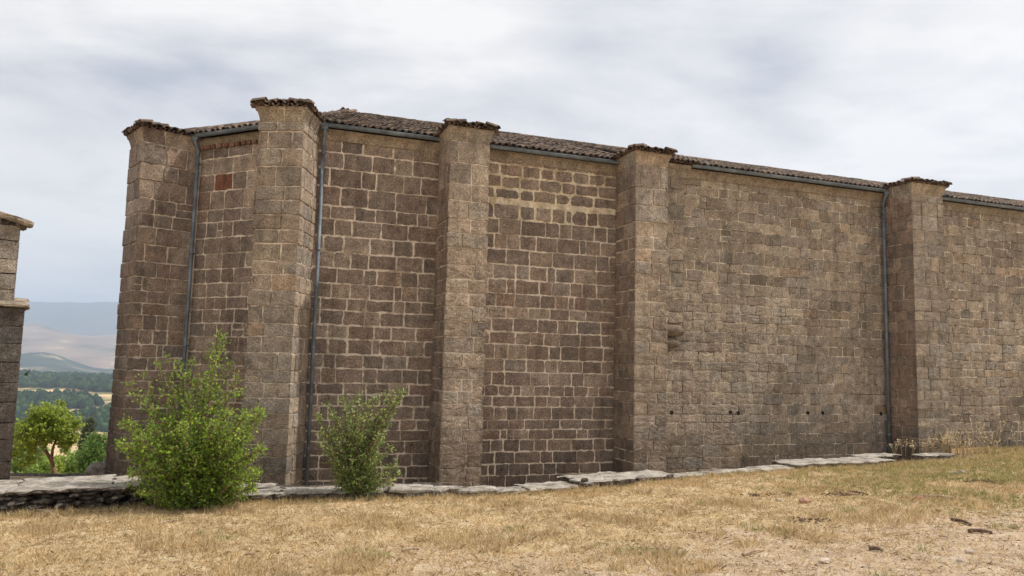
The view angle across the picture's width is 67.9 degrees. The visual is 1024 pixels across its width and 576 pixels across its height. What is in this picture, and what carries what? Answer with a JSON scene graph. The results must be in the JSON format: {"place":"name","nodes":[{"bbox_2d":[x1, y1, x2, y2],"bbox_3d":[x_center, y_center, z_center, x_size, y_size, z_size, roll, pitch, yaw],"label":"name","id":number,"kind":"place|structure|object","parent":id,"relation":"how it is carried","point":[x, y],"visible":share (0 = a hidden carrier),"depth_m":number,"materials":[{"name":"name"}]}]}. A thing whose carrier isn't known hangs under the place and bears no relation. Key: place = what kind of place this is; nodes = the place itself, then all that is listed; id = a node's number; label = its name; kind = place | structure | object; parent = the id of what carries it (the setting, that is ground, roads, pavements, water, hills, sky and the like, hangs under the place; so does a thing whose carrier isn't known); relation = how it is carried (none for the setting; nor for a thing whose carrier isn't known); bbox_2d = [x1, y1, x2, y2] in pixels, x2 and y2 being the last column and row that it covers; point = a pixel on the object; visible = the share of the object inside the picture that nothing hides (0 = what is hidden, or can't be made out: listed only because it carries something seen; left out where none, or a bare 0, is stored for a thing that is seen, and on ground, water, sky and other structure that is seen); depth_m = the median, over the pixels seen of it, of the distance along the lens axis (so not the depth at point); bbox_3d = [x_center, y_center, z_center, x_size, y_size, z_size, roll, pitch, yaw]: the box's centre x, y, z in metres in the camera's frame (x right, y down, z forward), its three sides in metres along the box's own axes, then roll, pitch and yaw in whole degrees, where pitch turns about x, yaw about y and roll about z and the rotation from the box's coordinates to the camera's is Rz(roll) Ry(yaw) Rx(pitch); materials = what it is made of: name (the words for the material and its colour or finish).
{"place":"outdoors","nodes":[
{"label":"outdoors","id":0,"kind":"place"},
{"bbox_2d":[20,352,113,373],"bbox_3d":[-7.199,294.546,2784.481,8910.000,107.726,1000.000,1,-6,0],"label":"hills","id":1,"kind":"structure","parent":0,"point":[40,361],"depth_m":2679.01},
{"bbox_2d":[21,323,116,368],"bbox_3d":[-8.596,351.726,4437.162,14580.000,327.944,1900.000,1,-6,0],"label":"hills","id":2,"kind":"structure","parent":0,"point":[95,351],"depth_m":4062.76,"materials":[{"name":"grey"}]},
{"bbox_2d":[24,301,119,335],"bbox_3d":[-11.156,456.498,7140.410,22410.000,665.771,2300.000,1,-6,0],"label":"hills","id":3,"kind":"structure","parent":0,"point":[92,318],"depth_m":6868.70,"materials":[{"name":"grey"}]},
{"bbox_2d":[0,386,1023,575],"bbox_3d":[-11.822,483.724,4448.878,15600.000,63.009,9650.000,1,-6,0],"label":"ground","id":4,"kind":"structure","parent":0,"point":[106,396],"depth_m":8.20,"materials":[{"name":"beige plant"}]},
{"bbox_2d":[0,211,33,479],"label":"stone outbuilding","id":5,"kind":"structure","parent":4,"relation":"on","point":[12,310],"depth_m":13.27,"materials":[{"name":"grey stone"}]},
{"bbox_2d":[10,449,42,472],"bbox_3d":[-17.016,6.289,26.506,1.170,1.557,1.232,-2,-7,28],"label":"shrub","id":6,"kind":"object","parent":4,"relation":"on","point":[14,467],"visible":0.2,"depth_m":26.14,"materials":[{"name":"green plant"}]},
{"bbox_2d":[17,454,59,473],"bbox_3d":[-15.947,6.400,25.453,1.273,1.643,1.378,-3,-7,36],"label":"shrub","id":7,"kind":"object","parent":4,"relation":"on","point":[44,466],"visible":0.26,"depth_m":25.42,"materials":[{"name":"green plant"}]},
{"bbox_2d":[37,446,50,454],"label":"field","id":8,"kind":"structure","parent":4,"relation":"on","point":[47,448],"depth_m":447.81,"materials":[{"name":"green plant"}]},
{"bbox_2d":[10,473,84,476],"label":"rubble wall","id":9,"kind":"structure","parent":4,"relation":"on","point":[46,474],"depth_m":17.47,"materials":[{"name":"grey stone"}]},
{"bbox_2d":[11,399,87,473],"bbox_3d":[-12.626,4.277,20.654,1.931,2.495,1.670,1,-6,0],"label":"tree","id":10,"kind":"object","parent":4,"relation":"on","point":[43,426],"visible":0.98,"depth_m":20.44,"materials":[{"name":"green plant"}]},
{"bbox_2d":[44,455,66,473],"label":"shrub","id":11,"kind":"object","parent":4,"relation":"on","point":[59,467],"visible":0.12,"depth_m":28.52,"materials":[{"name":"green plant"}]},
{"bbox_2d":[15,369,113,431],"bbox_3d":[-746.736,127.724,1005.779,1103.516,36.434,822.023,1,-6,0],"label":"forest","id":12,"kind":"object","parent":4,"relation":"on","point":[86,400],"visible":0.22,"depth_m":834.63,"materials":[{"name":"green plant"}]},
{"bbox_2d":[56,448,82,473],"bbox_3d":[-17.731,7.151,30.406,1.404,1.740,1.412,1,-6,0],"label":"shrub","id":13,"kind":"object","parent":4,"relation":"on","point":[72,467],"visible":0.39,"depth_m":30.24,"materials":[{"name":"green plant"}]},
{"bbox_2d":[76,415,97,452],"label":"pointed conifer","id":14,"kind":"object","parent":4,"relation":"on","point":[88,428],"visible":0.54,"depth_m":73.56,"materials":[{"name":"green plant"}]},
{"bbox_2d":[70,430,108,473],"bbox_3d":[-16.142,6.685,29.435,1.593,2.390,1.730,1,-6,0],"label":"round tree","id":15,"kind":"object","parent":4,"relation":"on","point":[90,453],"visible":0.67,"depth_m":29.10,"materials":[{"name":"green plant"}]},
{"bbox_2d":[85,462,106,475],"bbox_3d":[-9.075,4.050,16.640,0.503,0.478,0.479,4,-6,-23],"label":"boulder","id":16,"kind":"object","parent":4,"relation":"on","point":[95,468],"visible":0.52,"depth_m":16.50,"materials":[{"name":"grey stone"}]},
{"bbox_2d":[156,519,180,524],"bbox_3d":[-4.395,2.990,9.734,0.022,0.033,0.339,-2,-7,32],"label":"stick","id":17,"kind":"object","parent":4,"relation":"on","point":[168,521],"visible":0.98,"depth_m":9.72,"materials":[{"name":"brown wood"}]},
{"bbox_2d":[114,327,269,509],"bbox_3d":[-4.714,2.042,11.144,2.706,2.974,1.560,1,-6,0],"label":"leafy bush","id":18,"kind":"object","parent":4,"relation":"on","point":[197,460],"visible":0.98,"depth_m":10.91,"materials":[{"name":"green plant"}]},
{"bbox_2d":[0,474,441,513],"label":"dry stone wall","id":19,"kind":"structure","parent":4,"relation":"on","point":[66,492],"depth_m":11.18,"materials":[{"name":"grey stone"}]},
{"bbox_2d":[313,386,406,499],"bbox_3d":[-2.425,2.440,11.894,1.486,1.829,0.901,1,-6,0],"label":"leafy bush","id":20,"kind":"object","parent":4,"relation":"on","point":[352,460],"visible":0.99,"depth_m":11.80,"materials":[{"name":"green plant"}]},
{"bbox_2d":[386,484,433,497],"bbox_3d":[-1.616,3.242,12.175,0.799,0.164,0.687,1,-6,0],"label":"ledge stone","id":21,"kind":"object","parent":4,"relation":"on","point":[403,490],"visible":0.94,"depth_m":11.92,"materials":[{"name":"grey stone"}]},
{"bbox_2d":[402,547,419,551],"bbox_3d":[-1.041,2.683,7.796,0.188,0.047,0.034,3,-6,-18],"label":"stick","id":22,"kind":"object","parent":4,"relation":"on","point":[412,548],"visible":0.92,"depth_m":7.79,"materials":[{"name":"brown wood"}]},
{"bbox_2d":[432,486,460,496],"bbox_3d":[-1.075,3.264,12.191,0.517,0.155,0.410,2,-6,-9],"label":"ledge stone","id":23,"kind":"object","parent":4,"relation":"on","point":[445,489],"visible":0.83,"depth_m":12.08,"materials":[{"name":"grey stone"}]},
{"bbox_2d":[457,485,497,496],"bbox_3d":[-0.564,3.282,12.260,0.688,0.158,0.566,1,-6,0],"label":"ledge stone","id":24,"kind":"object","parent":4,"relation":"on","point":[465,490],"visible":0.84,"depth_m":12.05,"materials":[{"name":"grey stone"}]},
{"bbox_2d":[495,486,525,494],"bbox_3d":[-0.061,3.297,12.299,0.535,0.161,0.506,3,-6,-18],"label":"ledge stone","id":25,"kind":"object","parent":4,"relation":"on","point":[511,489],"visible":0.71,"depth_m":12.17,"materials":[{"name":"grey stone"}]},
{"bbox_2d":[0,450,1023,575],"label":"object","id":26,"kind":"object","parent":4,"relation":"on","point":[816,565],"depth_m":8.28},
{"bbox_2d":[513,481,577,492],"bbox_3d":[0.579,3.319,12.686,1.006,0.115,0.694,4,-6,-21],"label":"flagstone","id":27,"kind":"object","parent":4,"relation":"on","point":[551,486],"visible":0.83,"depth_m":12.56,"materials":[{"name":"grey stone"}]},
{"bbox_2d":[105,97,1023,487],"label":"stone church","id":28,"kind":"structure","parent":4,"relation":"on","point":[501,307],"depth_m":16.27,"materials":[{"name":"brown stone"}]},
{"bbox_2d":[557,471,640,486],"bbox_3d":[1.495,3.330,13.258,1.373,0.119,0.967,6,-7,-36],"label":"flagstone","id":29,"kind":"object","parent":4,"relation":"on","point":[607,478],"visible":0.99,"depth_m":13.08,"materials":[{"name":"grey stone"}]},
{"bbox_2d":[619,469,673,480],"bbox_3d":[2.441,3.450,13.992,0.994,0.104,0.754,6,-7,-38],"label":"flagstone","id":30,"kind":"object","parent":4,"relation":"on","point":[647,474],"visible":0.83,"depth_m":13.89,"materials":[{"name":"grey stone"}]},
{"bbox_2d":[664,471,720,479],"bbox_3d":[3.478,3.591,14.542,1.454,0.107,0.501,5,-7,-30],"label":"flagstone","id":31,"kind":"object","parent":4,"relation":"on","point":[687,475],"visible":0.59,"depth_m":14.50,"materials":[{"name":"grey stone"}]},
{"bbox_2d":[712,468,759,472],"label":"flagstone","id":32,"kind":"object","parent":4,"relation":"on","point":[731,470],"visible":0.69,"depth_m":15.01,"materials":[{"name":"grey stone"}]},
{"bbox_2d":[742,549,763,555],"bbox_3d":[2.373,2.592,7.473,0.350,0.047,0.036,6,-8,-40],"label":"stick","id":33,"kind":"object","parent":4,"relation":"on","point":[750,551],"visible":0.97,"depth_m":7.44,"materials":[{"name":"brown wood"}]},
{"bbox_2d":[743,464,796,472],"bbox_3d":[5.319,3.698,15.514,1.038,0.116,0.687,5,-7,-30],"label":"flagstone","id":34,"kind":"object","parent":4,"relation":"on","point":[765,467],"visible":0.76,"depth_m":15.44,"materials":[{"name":"grey stone"}]},
{"bbox_2d":[771,458,847,467],"bbox_3d":[6.298,3.700,16.081,1.492,0.122,0.883,4,-6,-22],"label":"flagstone","id":35,"kind":"object","parent":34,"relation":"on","point":[806,462],"visible":0.97,"depth_m":15.90,"materials":[{"name":"grey stone"}]},
{"bbox_2d":[765,492,795,495],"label":"bark litter","id":36,"kind":"object","parent":4,"relation":"on","point":[782,493],"visible":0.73,"depth_m":11.72,"materials":[{"name":"brown wood"}]},
{"bbox_2d":[799,497,810,503],"bbox_3d":[4.192,3.048,10.879,0.166,0.105,0.136,4,-6,-24],"label":"stone","id":37,"kind":"object","parent":4,"relation":"on","point":[804,500],"visible":0.77,"depth_m":10.84,"materials":[{"name":"stone"}]},
{"bbox_2d":[788,516,831,522],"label":"bark litter","id":38,"kind":"object","parent":4,"relation":"on","point":[809,519],"visible":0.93,"depth_m":9.26,"materials":[{"name":"brown wood"}]},
{"bbox_2d":[819,557,829,563],"bbox_3d":[2.932,2.561,7.125,0.106,0.066,0.077,1,-6,0],"label":"stone","id":39,"kind":"object","parent":4,"relation":"on","point":[826,560],"visible":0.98,"depth_m":7.10,"materials":[{"name":"beige stone"}]},
{"bbox_2d":[820,490,863,495],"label":"bark litter","id":40,"kind":"object","parent":4,"relation":"on","point":[840,493],"visible":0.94,"depth_m":11.61,"materials":[{"name":"brown wood"}]},
{"bbox_2d":[827,456,896,465],"bbox_3d":[7.606,3.767,16.561,1.356,0.120,0.905,3,-6,-19],"label":"flagstone","id":41,"kind":"object","parent":4,"relation":"on","point":[859,460],"visible":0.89,"depth_m":16.40,"materials":[{"name":"grey stone"}]},
{"bbox_2d":[850,453,901,458],"bbox_3d":[8.388,3.880,17.528,1.214,0.116,0.548,4,-6,-27],"label":"flagstone","id":42,"kind":"object","parent":4,"relation":"on","point":[884,455],"visible":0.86,"depth_m":17.48,"materials":[{"name":"grey stone"}]},
{"bbox_2d":[868,546,883,551],"bbox_3d":[3.630,2.599,7.571,0.043,0.056,0.153,5,-7,-33],"label":"stick","id":43,"kind":"object","parent":4,"relation":"on","point":[874,548],"visible":0.97,"depth_m":7.57,"materials":[{"name":"brown wood"}]},
{"bbox_2d":[889,439,906,453],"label":"dry weed","id":44,"kind":"object","parent":4,"relation":"on","point":[897,446],"visible":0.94,"depth_m":18.00,"materials":[{"name":"beige plant"}]},
{"bbox_2d":[909,440,932,453],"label":"dry weed","id":45,"kind":"object","parent":4,"relation":"on","point":[912,445],"visible":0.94,"depth_m":18.20,"materials":[{"name":"beige plant"}]},
{"bbox_2d":[911,453,954,458],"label":"flagstone","id":46,"kind":"object","parent":4,"relation":"on","point":[932,455],"visible":0.98,"depth_m":17.67,"materials":[{"name":"grey stone"}]},
{"bbox_2d":[910,494,965,499],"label":"branch","id":47,"kind":"object","parent":4,"relation":"on","point":[935,495],"visible":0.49,"depth_m":11.15,"materials":[{"name":"brown wood"}]},
{"bbox_2d":[929,429,952,452],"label":"dry weed","id":48,"kind":"object","parent":4,"relation":"on","point":[944,440],"visible":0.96,"depth_m":18.39,"materials":[{"name":"beige plant"}]},
{"bbox_2d":[931,427,963,455],"bbox_3d":[10.650,3.735,18.573,0.784,0.693,0.447,0,-6,13],"label":"dry weed","id":49,"kind":"object","parent":4,"relation":"on","point":[947,449],"visible":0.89,"depth_m":18.49,"materials":[{"name":"beige plant"}]},
{"bbox_2d":[950,518,971,525],"bbox_3d":[5.415,2.817,9.157,0.041,0.062,0.443,1,-6,3],"label":"stick","id":50,"kind":"object","parent":4,"relation":"on","point":[964,521],"visible":0.97,"depth_m":9.14,"materials":[{"name":"brown wood"}]},
{"bbox_2d":[951,436,972,455],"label":"dry weed","id":51,"kind":"object","parent":4,"relation":"on","point":[963,446],"visible":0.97,"depth_m":18.62,"materials":[{"name":"beige plant"}]},
{"bbox_2d":[965,549,974,553],"bbox_3d":[4.498,2.594,7.467,0.088,0.053,0.068,1,-6,0],"label":"stone","id":52,"kind":"object","parent":4,"relation":"on","point":[968,551],"visible":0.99,"depth_m":7.45,"materials":[{"name":"beige stone"}]},
{"bbox_2d":[960,414,984,453],"bbox_3d":[11.418,3.644,18.888,0.775,0.995,0.478,7,-8,-42],"label":"dry weed","id":53,"kind":"object","parent":4,"relation":"on","point":[973,438],"visible":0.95,"depth_m":18.91,"materials":[{"name":"beige plant"}]},
{"bbox_2d":[967,528,992,533],"bbox_3d":[5.185,2.699,8.422,0.240,0.068,0.046,-4,-8,44],"label":"stick","id":54,"kind":"object","parent":4,"relation":"on","point":[979,530],"visible":0.99,"depth_m":8.41,"materials":[{"name":"brown wood"}]},
{"bbox_2d":[964,479,1003,482],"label":"bark litter","id":55,"kind":"object","parent":4,"relation":"on","point":[979,481],"visible":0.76,"depth_m":13.05,"materials":[{"name":"brown wood"}]},
{"bbox_2d":[975,430,1000,453],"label":"dry weed","id":56,"kind":"object","parent":4,"relation":"on","point":[987,438],"visible":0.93,"depth_m":18.92,"materials":[{"name":"beige plant"}]},
{"bbox_2d":[975,420,1012,451],"bbox_3d":[12.071,3.725,19.034,1.136,0.874,0.326,1,-6,0],"label":"dry weed","id":57,"kind":"object","parent":4,"relation":"on","point":[996,435],"visible":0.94,"depth_m":19.02,"materials":[{"name":"beige plant"}]},
{"bbox_2d":[1010,419,1023,449],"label":"dry weed","id":58,"kind":"object","parent":4,"relation":"on","point":[1018,431],"visible":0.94,"depth_m":19.25,"materials":[{"name":"beige plant"}]},
{"bbox_2d":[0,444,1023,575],"bbox_3d":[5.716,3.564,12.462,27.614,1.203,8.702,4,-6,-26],"label":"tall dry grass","id":59,"kind":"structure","parent":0,"point":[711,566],"depth_m":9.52,"materials":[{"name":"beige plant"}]},
{"bbox_2d":[0,445,1023,575],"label":"green grass","id":60,"kind":"structure","parent":0,"point":[991,478],"depth_m":12.85,"materials":[{"name":"plant"}]},
{"bbox_2d":[0,0,1023,302],"label":"sky","id":61,"kind":"structure","parent":0,"point":[887,91],"materials":[{"name":"white"}]},
{"bbox_2d":[268,501,1023,575],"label":"gravel","id":62,"kind":"structure","parent":0,"point":[1019,545],"depth_m":7.43,"materials":[{"name":"beige gravel"}]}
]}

